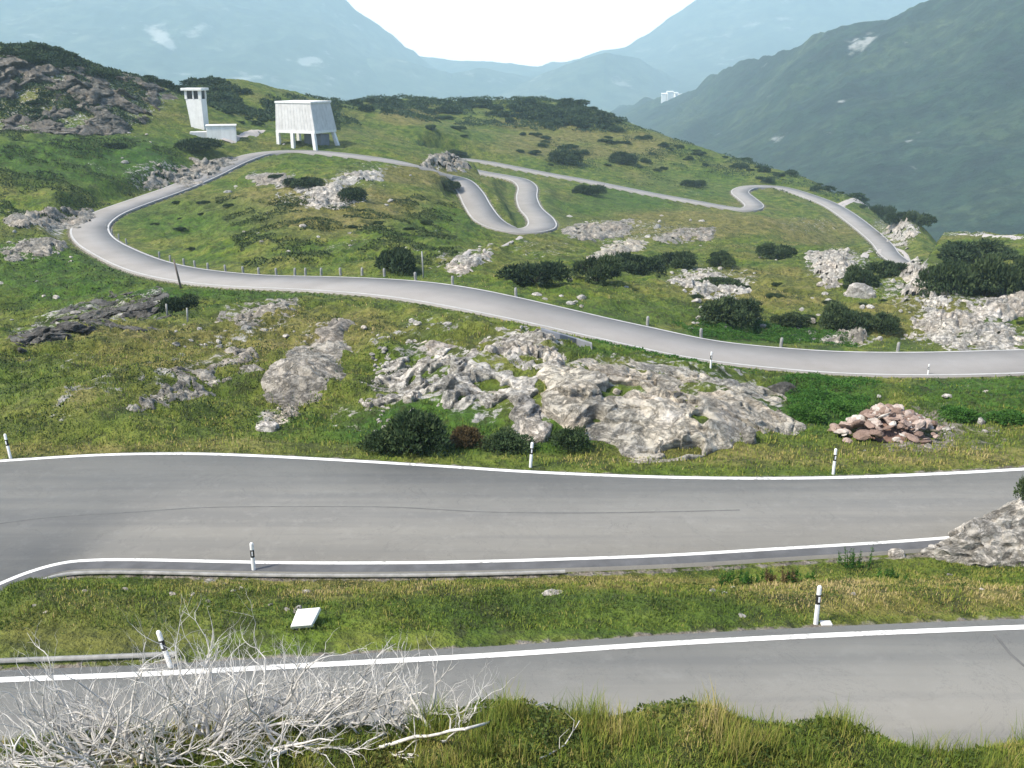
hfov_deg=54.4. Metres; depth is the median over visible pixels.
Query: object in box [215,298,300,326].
rock slab
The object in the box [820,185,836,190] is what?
dwarf pine
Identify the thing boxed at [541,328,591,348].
retaining wall
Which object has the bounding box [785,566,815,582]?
weed clump
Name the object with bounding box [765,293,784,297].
dwarf pine
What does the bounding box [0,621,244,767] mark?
dead shrub
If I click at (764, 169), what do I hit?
dwarf pine
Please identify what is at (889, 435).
rubble
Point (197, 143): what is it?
dwarf pine
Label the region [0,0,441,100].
mountain
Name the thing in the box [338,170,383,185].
rock outcrop
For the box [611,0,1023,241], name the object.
mountain
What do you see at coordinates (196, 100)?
lookout tower
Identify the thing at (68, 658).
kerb
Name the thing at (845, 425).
rubble stone
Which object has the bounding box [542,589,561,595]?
boulder
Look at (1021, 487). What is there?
leafy bush
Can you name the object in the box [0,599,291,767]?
dead shrub
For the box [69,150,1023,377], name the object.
valley road
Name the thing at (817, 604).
delineator post
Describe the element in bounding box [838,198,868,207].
path
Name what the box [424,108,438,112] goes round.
dwarf pine
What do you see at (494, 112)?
dwarf pine
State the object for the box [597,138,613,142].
dwarf pine
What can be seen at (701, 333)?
bollard
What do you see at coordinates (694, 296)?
dwarf pine
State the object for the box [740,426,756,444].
boulder
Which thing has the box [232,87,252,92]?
dwarf pine
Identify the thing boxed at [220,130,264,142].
path
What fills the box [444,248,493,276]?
rock outcrop
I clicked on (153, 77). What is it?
dwarf pine
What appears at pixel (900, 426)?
rubble stone
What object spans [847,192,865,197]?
dwarf pine
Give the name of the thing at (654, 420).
rock outcrop
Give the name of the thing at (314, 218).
undergrowth
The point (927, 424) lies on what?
rubble stone
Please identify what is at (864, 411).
rubble stone
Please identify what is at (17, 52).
dwarf pine
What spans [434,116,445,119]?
dwarf pine
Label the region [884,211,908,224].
dwarf pine
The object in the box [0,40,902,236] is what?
undergrowth
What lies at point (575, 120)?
dwarf pine
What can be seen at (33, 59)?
dwarf pine
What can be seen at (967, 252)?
dwarf pine
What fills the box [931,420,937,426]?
rubble stone
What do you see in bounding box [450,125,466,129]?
dwarf pine
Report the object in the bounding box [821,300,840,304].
dwarf pine
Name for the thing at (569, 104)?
dwarf pine
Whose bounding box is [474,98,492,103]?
dwarf pine
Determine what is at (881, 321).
dwarf pine
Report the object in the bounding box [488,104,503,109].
dwarf pine
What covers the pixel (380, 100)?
dwarf pine
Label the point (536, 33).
sky
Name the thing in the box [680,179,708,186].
dwarf pine
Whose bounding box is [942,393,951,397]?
stone
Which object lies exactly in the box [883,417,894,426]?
rubble stone
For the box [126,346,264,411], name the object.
rock slab
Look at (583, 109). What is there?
dwarf pine
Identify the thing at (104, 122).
rock crag
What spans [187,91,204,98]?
window
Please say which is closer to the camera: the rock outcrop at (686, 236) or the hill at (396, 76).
the rock outcrop at (686, 236)
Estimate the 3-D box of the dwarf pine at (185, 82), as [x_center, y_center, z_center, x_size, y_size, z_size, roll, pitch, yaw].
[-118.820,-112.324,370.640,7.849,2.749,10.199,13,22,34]
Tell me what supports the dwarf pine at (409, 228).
on the ground at (790, 217)
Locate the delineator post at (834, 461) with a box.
[832,448,836,474]
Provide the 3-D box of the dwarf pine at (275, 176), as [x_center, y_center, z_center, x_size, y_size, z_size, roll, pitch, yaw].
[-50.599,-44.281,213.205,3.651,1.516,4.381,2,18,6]
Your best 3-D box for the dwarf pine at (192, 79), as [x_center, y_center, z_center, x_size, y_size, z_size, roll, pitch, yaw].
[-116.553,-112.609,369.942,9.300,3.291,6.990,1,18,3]
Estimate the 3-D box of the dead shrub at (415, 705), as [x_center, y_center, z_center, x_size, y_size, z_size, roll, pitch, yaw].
[-1.061,3.586,11.045,2.056,1.688,2.238,9,20,26]
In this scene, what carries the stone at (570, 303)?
on the ground at (790, 217)
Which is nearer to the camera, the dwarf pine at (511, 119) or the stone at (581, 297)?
the stone at (581, 297)
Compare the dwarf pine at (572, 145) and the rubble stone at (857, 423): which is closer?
the rubble stone at (857, 423)
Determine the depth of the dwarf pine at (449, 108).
487.13 m
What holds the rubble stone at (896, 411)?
on the rubble stone
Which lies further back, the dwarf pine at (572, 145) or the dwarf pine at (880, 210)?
the dwarf pine at (572, 145)
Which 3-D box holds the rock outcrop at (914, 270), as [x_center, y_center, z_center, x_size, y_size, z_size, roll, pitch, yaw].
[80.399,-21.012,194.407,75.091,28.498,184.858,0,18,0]
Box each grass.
[0,557,1023,630]
[0,674,1023,767]
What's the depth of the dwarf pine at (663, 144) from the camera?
458.43 m
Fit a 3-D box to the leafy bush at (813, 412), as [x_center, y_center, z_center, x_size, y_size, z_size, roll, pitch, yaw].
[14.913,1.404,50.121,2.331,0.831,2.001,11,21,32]
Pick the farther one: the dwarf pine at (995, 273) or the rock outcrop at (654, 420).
the dwarf pine at (995, 273)
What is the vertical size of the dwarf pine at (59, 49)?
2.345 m
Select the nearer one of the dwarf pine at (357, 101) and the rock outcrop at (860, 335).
the rock outcrop at (860, 335)
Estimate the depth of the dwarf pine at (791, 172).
425.94 m
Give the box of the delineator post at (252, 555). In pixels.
[250,542,255,569]
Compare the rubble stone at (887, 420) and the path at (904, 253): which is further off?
the path at (904, 253)
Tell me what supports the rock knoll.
on the ground at (790, 217)
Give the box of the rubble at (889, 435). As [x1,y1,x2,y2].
[851,419,926,442]
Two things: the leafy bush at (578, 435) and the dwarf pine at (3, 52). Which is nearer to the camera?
the leafy bush at (578, 435)
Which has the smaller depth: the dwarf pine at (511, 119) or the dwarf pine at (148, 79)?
the dwarf pine at (148, 79)
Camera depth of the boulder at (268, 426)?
44.81 m
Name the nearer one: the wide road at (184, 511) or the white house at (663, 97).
the wide road at (184, 511)
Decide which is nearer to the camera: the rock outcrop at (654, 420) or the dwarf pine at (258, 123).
the rock outcrop at (654, 420)
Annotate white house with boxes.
[661,93,666,102]
[666,91,673,100]
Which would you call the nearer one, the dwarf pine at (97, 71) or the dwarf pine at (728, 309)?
the dwarf pine at (728, 309)
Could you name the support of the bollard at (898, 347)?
on the ground at (790, 217)
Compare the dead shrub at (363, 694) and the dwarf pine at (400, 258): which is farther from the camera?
the dwarf pine at (400, 258)
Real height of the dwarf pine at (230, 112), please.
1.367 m
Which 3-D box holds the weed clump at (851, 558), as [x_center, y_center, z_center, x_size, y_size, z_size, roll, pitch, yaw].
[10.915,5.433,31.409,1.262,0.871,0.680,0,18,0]
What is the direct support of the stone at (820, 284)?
on the ground at (790, 217)
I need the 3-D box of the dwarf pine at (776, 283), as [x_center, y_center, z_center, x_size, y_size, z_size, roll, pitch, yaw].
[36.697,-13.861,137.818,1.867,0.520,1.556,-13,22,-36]
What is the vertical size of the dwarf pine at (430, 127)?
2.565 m
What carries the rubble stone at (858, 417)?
on the rubble stone at (850, 420)
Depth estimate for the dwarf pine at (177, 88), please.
297.45 m
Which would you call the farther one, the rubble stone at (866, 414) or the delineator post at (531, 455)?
the rubble stone at (866, 414)
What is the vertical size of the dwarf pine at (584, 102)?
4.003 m
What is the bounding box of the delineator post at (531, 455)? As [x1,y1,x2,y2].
[529,442,533,467]
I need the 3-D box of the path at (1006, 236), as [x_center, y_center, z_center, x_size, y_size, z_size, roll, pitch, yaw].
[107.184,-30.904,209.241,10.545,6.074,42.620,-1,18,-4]
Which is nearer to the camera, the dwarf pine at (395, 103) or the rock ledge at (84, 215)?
the rock ledge at (84, 215)
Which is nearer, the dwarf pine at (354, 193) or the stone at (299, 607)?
the stone at (299, 607)
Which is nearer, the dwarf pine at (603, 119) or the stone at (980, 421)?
the stone at (980, 421)
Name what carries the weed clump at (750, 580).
on the ground at (790, 217)
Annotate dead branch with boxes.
[139,713,158,764]
[379,697,543,748]
[540,712,578,757]
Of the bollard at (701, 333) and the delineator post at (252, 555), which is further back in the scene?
the bollard at (701, 333)
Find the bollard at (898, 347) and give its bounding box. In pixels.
[896,342,899,351]
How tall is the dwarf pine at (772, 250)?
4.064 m
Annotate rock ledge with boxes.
[0,237,68,261]
[3,206,95,230]
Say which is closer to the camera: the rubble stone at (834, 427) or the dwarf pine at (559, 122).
the rubble stone at (834, 427)
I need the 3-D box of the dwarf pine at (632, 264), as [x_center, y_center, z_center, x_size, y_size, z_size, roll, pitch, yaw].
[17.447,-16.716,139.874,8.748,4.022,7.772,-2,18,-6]
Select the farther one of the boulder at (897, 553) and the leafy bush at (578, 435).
the leafy bush at (578, 435)
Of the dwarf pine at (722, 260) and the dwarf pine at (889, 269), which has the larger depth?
the dwarf pine at (722, 260)
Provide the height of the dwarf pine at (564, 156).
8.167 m
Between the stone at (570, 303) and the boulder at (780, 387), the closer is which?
the boulder at (780, 387)
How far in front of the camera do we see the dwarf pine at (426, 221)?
168.50 m
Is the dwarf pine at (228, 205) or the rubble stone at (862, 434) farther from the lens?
the dwarf pine at (228, 205)
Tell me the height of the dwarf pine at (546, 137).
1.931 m
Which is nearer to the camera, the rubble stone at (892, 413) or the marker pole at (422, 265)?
the rubble stone at (892, 413)
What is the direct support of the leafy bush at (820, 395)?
on the ground at (790, 217)
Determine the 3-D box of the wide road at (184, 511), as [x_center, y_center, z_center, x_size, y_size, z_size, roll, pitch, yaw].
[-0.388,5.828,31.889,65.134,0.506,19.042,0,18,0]
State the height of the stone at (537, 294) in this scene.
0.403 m
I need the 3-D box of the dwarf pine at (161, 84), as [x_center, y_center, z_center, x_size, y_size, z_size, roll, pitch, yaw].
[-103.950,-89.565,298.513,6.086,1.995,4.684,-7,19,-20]
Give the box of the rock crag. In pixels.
[0,55,178,135]
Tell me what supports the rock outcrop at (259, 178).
on the ground at (790, 217)
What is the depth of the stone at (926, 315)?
107.98 m
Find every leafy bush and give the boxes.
[356,428,400,456]
[372,407,454,457]
[474,424,539,455]
[548,425,590,452]
[785,401,827,423]
[799,388,847,401]
[820,398,858,418]
[936,404,987,423]
[979,409,1023,425]
[1013,474,1023,499]
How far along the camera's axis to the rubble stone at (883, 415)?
44.40 m
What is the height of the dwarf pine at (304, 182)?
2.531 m
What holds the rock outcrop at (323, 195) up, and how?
on the ground at (790, 217)
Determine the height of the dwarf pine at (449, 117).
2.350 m
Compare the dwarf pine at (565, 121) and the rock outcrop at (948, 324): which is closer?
the rock outcrop at (948, 324)
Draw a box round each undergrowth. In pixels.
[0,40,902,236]
[0,128,1023,439]
[0,563,1023,767]
[587,318,1023,426]
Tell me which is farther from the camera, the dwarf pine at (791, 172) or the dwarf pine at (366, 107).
the dwarf pine at (791, 172)
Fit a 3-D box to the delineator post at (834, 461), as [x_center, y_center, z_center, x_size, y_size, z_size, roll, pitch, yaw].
[12.494,3.119,38.599,0.130,1.310,0.108,-1,18,-4]
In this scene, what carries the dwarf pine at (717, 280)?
on the ground at (790, 217)
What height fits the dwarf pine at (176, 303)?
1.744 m
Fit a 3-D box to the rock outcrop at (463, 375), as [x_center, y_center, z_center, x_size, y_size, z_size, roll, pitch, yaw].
[-3.530,0.262,50.224,11.108,3.158,20.553,-3,18,-8]
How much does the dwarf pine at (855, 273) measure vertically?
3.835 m
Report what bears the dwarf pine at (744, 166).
on the ground at (790, 217)
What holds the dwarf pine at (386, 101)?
on the ground at (790, 217)
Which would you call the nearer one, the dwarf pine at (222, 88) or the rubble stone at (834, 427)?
the rubble stone at (834, 427)
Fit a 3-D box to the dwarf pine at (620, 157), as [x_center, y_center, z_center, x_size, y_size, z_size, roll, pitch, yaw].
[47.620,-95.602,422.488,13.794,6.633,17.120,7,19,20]
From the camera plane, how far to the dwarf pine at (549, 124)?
472.85 m
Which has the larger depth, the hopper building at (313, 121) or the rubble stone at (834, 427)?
the hopper building at (313, 121)
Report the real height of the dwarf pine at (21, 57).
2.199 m
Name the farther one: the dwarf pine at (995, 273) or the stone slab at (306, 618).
the dwarf pine at (995, 273)
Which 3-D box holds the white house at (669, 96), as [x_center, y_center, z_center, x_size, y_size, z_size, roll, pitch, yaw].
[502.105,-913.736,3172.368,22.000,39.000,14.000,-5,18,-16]
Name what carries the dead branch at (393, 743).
on the ground at (790, 217)
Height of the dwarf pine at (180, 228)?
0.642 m
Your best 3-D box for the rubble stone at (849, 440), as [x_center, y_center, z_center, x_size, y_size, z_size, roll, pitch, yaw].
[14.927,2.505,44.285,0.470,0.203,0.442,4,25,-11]
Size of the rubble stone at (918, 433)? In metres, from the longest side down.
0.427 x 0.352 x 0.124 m
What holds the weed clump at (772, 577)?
on the ground at (790, 217)
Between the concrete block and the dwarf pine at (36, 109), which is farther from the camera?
the dwarf pine at (36, 109)
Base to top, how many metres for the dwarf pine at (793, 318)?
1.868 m
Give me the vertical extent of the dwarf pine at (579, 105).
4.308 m
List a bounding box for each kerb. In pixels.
[0,651,176,662]
[43,570,564,578]
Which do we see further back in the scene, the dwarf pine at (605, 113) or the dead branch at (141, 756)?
the dwarf pine at (605, 113)
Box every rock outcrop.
[143,157,237,188]
[245,173,294,188]
[255,405,300,429]
[293,178,365,209]
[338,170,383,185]
[358,340,552,443]
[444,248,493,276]
[479,328,566,370]
[536,358,806,462]
[561,218,634,241]
[652,227,715,243]
[667,268,751,299]
[804,247,857,288]
[822,327,867,344]
[880,217,920,248]
[894,256,952,320]
[910,309,1023,350]
[957,289,1023,320]
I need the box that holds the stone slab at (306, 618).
[291,607,320,628]
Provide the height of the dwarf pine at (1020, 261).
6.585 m
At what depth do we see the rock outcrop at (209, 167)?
225.10 m
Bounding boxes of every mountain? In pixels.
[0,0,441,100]
[420,0,927,93]
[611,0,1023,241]
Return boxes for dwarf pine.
[0,50,15,54]
[13,51,25,54]
[17,55,34,58]
[23,56,49,62]
[24,100,42,103]
[27,108,43,111]
[28,43,53,52]
[35,91,51,95]
[48,46,65,53]
[53,51,79,57]
[62,61,80,66]
[88,68,106,74]
[100,142,128,147]
[101,72,116,77]
[140,75,158,79]
[141,77,153,82]
[157,82,174,87]
[157,293,200,311]
[160,80,173,87]
[168,85,189,90]
[173,137,224,151]
[173,227,185,229]
[178,79,190,84]
[187,77,203,82]
[196,200,209,203]
[202,77,221,83]
[210,85,231,90]
[217,94,232,98]
[222,203,233,206]
[224,110,236,113]
[227,98,244,103]
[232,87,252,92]
[251,122,265,124]
[268,174,282,178]
[281,176,324,188]
[336,185,368,202]
[348,99,363,104]
[358,104,376,110]
[362,96,376,102]
[371,97,391,103]
[374,244,416,275]
[380,108,392,111]
[383,100,400,103]
[387,102,403,106]
[402,227,414,229]
[421,220,433,223]
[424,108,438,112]
[425,124,436,129]
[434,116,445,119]
[436,105,459,112]
[442,115,453,118]
[443,179,460,189]
[449,149,466,155]
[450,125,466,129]
[457,99,471,101]
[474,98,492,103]
[475,103,492,107]
[486,109,510,115]
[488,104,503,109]
[494,258,573,286]
[497,112,512,116]
[505,104,522,109]
[505,117,516,122]
[520,98,538,104]
[527,150,541,153]
[529,132,542,135]
[530,115,550,120]
[537,142,548,146]
[538,122,554,126]
[540,135,551,138]
[546,119,563,125]
[546,148,584,165]
[554,120,569,124]
[557,97,575,103]
[557,144,572,149]
[560,102,573,107]
[563,116,587,124]
[564,144,578,147]
[571,184,608,194]
[571,252,622,285]
[572,104,587,107]
[574,99,590,104]
[574,106,591,112]
[574,122,587,126]
[578,149,589,153]
[587,117,614,122]
[595,111,614,117]
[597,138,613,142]
[606,151,638,163]
[607,126,625,131]
[612,117,625,121]
[614,250,668,277]
[639,158,650,162]
[651,249,697,269]
[658,142,668,145]
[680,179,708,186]
[689,294,702,298]
[691,151,707,154]
[694,276,744,286]
[695,294,763,331]
[705,255,736,267]
[709,249,729,256]
[737,164,749,168]
[755,241,797,259]
[757,166,770,172]
[760,176,774,181]
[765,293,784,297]
[768,311,813,326]
[771,282,782,285]
[772,172,785,176]
[785,169,798,174]
[802,314,815,318]
[810,185,822,190]
[817,298,871,332]
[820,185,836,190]
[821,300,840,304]
[842,263,880,286]
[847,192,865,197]
[859,311,901,334]
[862,260,910,277]
[869,204,896,216]
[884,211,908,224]
[902,210,937,227]
[912,258,979,295]
[936,238,1019,263]
[960,251,1023,295]
[1004,252,1023,290]
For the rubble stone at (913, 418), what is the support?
on the rubble at (889, 435)
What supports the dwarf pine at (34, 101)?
on the ground at (790, 217)
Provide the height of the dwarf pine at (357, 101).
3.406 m
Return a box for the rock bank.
[7,286,171,361]
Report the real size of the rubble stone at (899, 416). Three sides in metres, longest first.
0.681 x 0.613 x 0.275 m
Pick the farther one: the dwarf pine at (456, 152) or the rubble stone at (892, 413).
the dwarf pine at (456, 152)
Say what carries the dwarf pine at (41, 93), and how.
on the ground at (790, 217)
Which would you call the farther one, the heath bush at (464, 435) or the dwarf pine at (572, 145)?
the dwarf pine at (572, 145)
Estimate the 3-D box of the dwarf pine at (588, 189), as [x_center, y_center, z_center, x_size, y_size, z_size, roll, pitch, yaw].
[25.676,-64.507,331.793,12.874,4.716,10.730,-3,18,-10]
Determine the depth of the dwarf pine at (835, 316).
102.86 m
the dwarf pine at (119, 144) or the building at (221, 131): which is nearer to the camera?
the dwarf pine at (119, 144)
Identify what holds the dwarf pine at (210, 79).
on the ground at (790, 217)
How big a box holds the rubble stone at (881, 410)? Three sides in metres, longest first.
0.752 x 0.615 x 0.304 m
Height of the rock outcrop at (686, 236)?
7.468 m
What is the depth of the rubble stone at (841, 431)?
44.95 m
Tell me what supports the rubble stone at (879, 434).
on the ground at (790, 217)
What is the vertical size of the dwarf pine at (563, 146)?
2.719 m
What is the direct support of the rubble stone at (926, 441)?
on the rubble at (889, 435)
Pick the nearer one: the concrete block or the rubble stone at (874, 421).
the concrete block
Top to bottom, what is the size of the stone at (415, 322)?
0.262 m
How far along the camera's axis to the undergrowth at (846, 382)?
70.37 m
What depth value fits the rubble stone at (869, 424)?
44.42 m
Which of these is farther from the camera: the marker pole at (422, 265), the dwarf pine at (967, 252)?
the dwarf pine at (967, 252)
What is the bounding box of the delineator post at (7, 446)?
[4,434,11,458]
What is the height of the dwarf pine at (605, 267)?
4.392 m
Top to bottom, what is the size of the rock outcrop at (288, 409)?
1.478 m
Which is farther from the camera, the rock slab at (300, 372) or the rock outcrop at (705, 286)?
the rock outcrop at (705, 286)
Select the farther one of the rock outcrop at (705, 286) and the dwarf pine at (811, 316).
the rock outcrop at (705, 286)
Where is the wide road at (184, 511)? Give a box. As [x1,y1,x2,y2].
[0,452,1023,589]
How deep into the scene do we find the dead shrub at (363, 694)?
11.24 m
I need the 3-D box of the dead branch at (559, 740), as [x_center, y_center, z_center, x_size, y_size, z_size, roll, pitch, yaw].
[0.519,3.681,10.396,0.141,0.251,0.812,9,20,25]
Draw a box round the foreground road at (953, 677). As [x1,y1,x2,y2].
[0,619,1023,754]
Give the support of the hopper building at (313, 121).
on the ground at (790, 217)
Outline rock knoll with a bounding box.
[419,151,471,171]
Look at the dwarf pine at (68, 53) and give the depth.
273.18 m
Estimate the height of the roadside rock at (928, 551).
0.648 m
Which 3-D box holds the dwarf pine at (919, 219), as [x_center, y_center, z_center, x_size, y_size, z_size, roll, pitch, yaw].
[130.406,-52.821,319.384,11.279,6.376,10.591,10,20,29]
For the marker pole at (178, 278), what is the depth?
110.50 m
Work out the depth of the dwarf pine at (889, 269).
142.17 m
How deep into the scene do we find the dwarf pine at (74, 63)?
267.61 m
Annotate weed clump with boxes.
[718,565,748,585]
[742,568,772,584]
[764,564,796,582]
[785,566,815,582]
[837,543,874,568]
[876,565,908,579]
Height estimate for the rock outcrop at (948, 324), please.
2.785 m
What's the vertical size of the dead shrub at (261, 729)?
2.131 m
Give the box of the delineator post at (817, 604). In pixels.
[813,585,821,624]
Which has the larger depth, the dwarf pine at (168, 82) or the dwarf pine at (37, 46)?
the dwarf pine at (168, 82)
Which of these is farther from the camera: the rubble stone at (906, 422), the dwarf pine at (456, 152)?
the dwarf pine at (456, 152)
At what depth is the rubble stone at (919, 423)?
44.20 m
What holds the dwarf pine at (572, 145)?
on the ground at (790, 217)
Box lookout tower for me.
[180,88,208,129]
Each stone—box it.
[69,310,80,313]
[293,605,301,613]
[413,320,421,324]
[531,292,541,295]
[566,301,575,304]
[577,294,585,299]
[691,298,701,302]
[816,281,824,286]
[829,423,842,431]
[834,429,848,434]
[839,421,853,429]
[842,437,852,442]
[847,417,856,423]
[851,415,865,419]
[851,420,864,427]
[853,429,870,439]
[859,409,869,420]
[863,412,875,417]
[864,420,875,428]
[869,429,883,438]
[871,418,880,426]
[877,406,888,413]
[878,413,890,418]
[882,425,893,429]
[883,411,895,415]
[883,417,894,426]
[885,404,902,414]
[887,417,900,420]
[892,437,900,441]
[894,414,902,422]
[896,423,905,428]
[897,419,911,428]
[904,410,911,416]
[905,433,919,442]
[906,409,915,419]
[907,415,918,422]
[909,419,925,431]
[914,431,923,436]
[918,418,931,429]
[919,440,933,443]
[923,313,930,317]
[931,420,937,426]
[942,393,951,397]
[977,417,984,424]
[1001,315,1009,320]
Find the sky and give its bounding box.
[347,0,694,66]
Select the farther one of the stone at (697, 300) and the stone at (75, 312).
the stone at (697, 300)
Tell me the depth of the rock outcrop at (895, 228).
315.22 m
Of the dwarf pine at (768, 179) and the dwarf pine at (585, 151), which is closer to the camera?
the dwarf pine at (768, 179)
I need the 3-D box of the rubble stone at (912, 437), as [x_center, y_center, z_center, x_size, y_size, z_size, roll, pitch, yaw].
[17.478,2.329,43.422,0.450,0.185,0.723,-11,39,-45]
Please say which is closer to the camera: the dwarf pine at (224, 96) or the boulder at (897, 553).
the boulder at (897, 553)
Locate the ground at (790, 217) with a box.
[0,47,1023,767]
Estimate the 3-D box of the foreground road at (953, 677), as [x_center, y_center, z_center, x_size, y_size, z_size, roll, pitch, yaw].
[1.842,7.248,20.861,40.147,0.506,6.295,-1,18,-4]
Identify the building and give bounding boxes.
[190,124,236,141]
[274,100,339,149]
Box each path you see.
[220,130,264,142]
[431,236,522,268]
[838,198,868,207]
[857,248,880,260]
[897,248,909,260]
[955,233,1023,239]
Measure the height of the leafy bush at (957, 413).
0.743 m
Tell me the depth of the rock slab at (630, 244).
189.60 m
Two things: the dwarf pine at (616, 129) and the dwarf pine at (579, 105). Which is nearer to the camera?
the dwarf pine at (616, 129)
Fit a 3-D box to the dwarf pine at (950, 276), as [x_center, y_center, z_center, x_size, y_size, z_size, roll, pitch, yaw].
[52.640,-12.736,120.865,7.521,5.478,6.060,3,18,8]
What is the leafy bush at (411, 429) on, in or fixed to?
on the ground at (790, 217)
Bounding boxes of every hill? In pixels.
[366,57,534,100]
[491,53,679,109]
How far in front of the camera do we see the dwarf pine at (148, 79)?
291.37 m
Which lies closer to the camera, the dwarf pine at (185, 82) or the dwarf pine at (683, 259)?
the dwarf pine at (683, 259)
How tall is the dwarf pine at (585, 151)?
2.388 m
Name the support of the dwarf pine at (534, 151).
on the ground at (790, 217)
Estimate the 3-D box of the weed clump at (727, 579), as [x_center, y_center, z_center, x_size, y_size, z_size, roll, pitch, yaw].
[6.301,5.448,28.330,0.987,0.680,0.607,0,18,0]
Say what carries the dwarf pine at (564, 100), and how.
on the ground at (790, 217)
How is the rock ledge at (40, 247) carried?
on the ground at (790, 217)
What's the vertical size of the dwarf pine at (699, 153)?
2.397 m
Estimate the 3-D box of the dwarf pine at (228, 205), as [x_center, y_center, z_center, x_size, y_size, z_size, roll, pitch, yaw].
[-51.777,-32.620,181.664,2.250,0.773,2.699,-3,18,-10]
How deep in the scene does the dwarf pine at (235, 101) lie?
341.44 m
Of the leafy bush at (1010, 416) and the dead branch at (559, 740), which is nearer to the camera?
the dead branch at (559, 740)
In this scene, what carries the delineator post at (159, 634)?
on the foreground road at (953, 677)
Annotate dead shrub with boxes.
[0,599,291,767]
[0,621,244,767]
[115,585,388,767]
[216,634,483,757]
[304,631,513,759]
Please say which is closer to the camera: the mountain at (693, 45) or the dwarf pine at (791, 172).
the dwarf pine at (791, 172)
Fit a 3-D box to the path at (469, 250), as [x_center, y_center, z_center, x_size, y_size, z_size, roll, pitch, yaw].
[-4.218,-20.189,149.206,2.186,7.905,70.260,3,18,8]
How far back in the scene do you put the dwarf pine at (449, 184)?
249.65 m
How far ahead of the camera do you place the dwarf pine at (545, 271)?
108.08 m
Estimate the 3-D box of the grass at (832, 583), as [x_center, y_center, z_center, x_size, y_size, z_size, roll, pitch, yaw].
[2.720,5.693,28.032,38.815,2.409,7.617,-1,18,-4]
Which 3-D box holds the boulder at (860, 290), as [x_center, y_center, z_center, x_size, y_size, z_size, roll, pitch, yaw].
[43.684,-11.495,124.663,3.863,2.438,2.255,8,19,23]
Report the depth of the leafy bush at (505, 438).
41.67 m
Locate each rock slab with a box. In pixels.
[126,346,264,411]
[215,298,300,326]
[261,318,355,407]
[586,238,648,258]
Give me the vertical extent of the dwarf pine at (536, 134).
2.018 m
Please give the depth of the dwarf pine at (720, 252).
175.57 m
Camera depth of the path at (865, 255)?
191.64 m
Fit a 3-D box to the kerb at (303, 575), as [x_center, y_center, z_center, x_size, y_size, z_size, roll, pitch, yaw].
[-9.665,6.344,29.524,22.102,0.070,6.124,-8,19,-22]
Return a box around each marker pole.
[173,259,181,288]
[421,251,423,278]
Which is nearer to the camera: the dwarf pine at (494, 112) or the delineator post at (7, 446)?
the delineator post at (7, 446)
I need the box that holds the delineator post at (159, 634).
[156,630,172,667]
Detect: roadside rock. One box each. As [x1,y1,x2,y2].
[920,544,981,566]
[934,497,1023,567]
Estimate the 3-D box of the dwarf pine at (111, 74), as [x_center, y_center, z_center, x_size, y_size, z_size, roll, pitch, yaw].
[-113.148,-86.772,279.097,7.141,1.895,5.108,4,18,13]
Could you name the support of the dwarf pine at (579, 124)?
on the ground at (790, 217)
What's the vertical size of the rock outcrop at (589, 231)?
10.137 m
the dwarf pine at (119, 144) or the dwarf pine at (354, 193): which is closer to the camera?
the dwarf pine at (354, 193)
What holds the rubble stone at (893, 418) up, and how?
on the rubble stone at (887, 420)
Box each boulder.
[240,325,251,329]
[255,421,279,431]
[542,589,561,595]
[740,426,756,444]
[768,381,798,394]
[845,282,876,298]
[888,548,904,558]
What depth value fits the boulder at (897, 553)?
32.15 m
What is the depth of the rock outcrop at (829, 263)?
161.33 m
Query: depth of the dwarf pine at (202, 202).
194.20 m
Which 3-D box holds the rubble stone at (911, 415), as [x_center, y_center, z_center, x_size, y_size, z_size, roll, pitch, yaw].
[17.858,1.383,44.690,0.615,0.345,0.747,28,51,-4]
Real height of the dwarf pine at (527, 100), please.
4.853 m
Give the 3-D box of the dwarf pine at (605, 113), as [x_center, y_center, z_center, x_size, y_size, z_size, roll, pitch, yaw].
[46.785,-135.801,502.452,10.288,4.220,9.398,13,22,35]
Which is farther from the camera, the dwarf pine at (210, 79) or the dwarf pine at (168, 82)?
the dwarf pine at (210, 79)
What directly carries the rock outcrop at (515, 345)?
on the ground at (790, 217)
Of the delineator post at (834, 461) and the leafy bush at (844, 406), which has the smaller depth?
the delineator post at (834, 461)
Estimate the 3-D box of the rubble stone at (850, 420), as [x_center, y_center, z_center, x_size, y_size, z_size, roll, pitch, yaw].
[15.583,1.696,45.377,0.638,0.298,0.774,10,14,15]
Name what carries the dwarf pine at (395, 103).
on the ground at (790, 217)
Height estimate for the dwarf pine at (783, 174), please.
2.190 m
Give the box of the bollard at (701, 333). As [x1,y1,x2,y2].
[699,328,702,337]
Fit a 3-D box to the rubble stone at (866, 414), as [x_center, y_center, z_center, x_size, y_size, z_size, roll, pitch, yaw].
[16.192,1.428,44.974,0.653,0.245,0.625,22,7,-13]
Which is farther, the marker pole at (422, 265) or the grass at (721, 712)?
the marker pole at (422, 265)
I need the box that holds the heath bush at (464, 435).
[449,424,483,448]
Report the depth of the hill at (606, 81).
5595.61 m
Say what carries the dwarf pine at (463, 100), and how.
on the ground at (790, 217)
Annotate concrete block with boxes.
[819,620,832,625]
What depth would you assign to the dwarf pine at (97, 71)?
272.56 m
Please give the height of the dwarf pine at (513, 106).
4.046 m
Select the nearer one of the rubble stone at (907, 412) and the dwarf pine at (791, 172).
the rubble stone at (907, 412)
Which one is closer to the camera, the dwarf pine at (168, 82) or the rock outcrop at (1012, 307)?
the rock outcrop at (1012, 307)
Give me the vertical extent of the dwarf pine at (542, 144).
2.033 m
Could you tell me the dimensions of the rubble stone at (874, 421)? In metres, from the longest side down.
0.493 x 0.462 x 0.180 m
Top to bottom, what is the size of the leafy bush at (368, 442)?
1.192 m

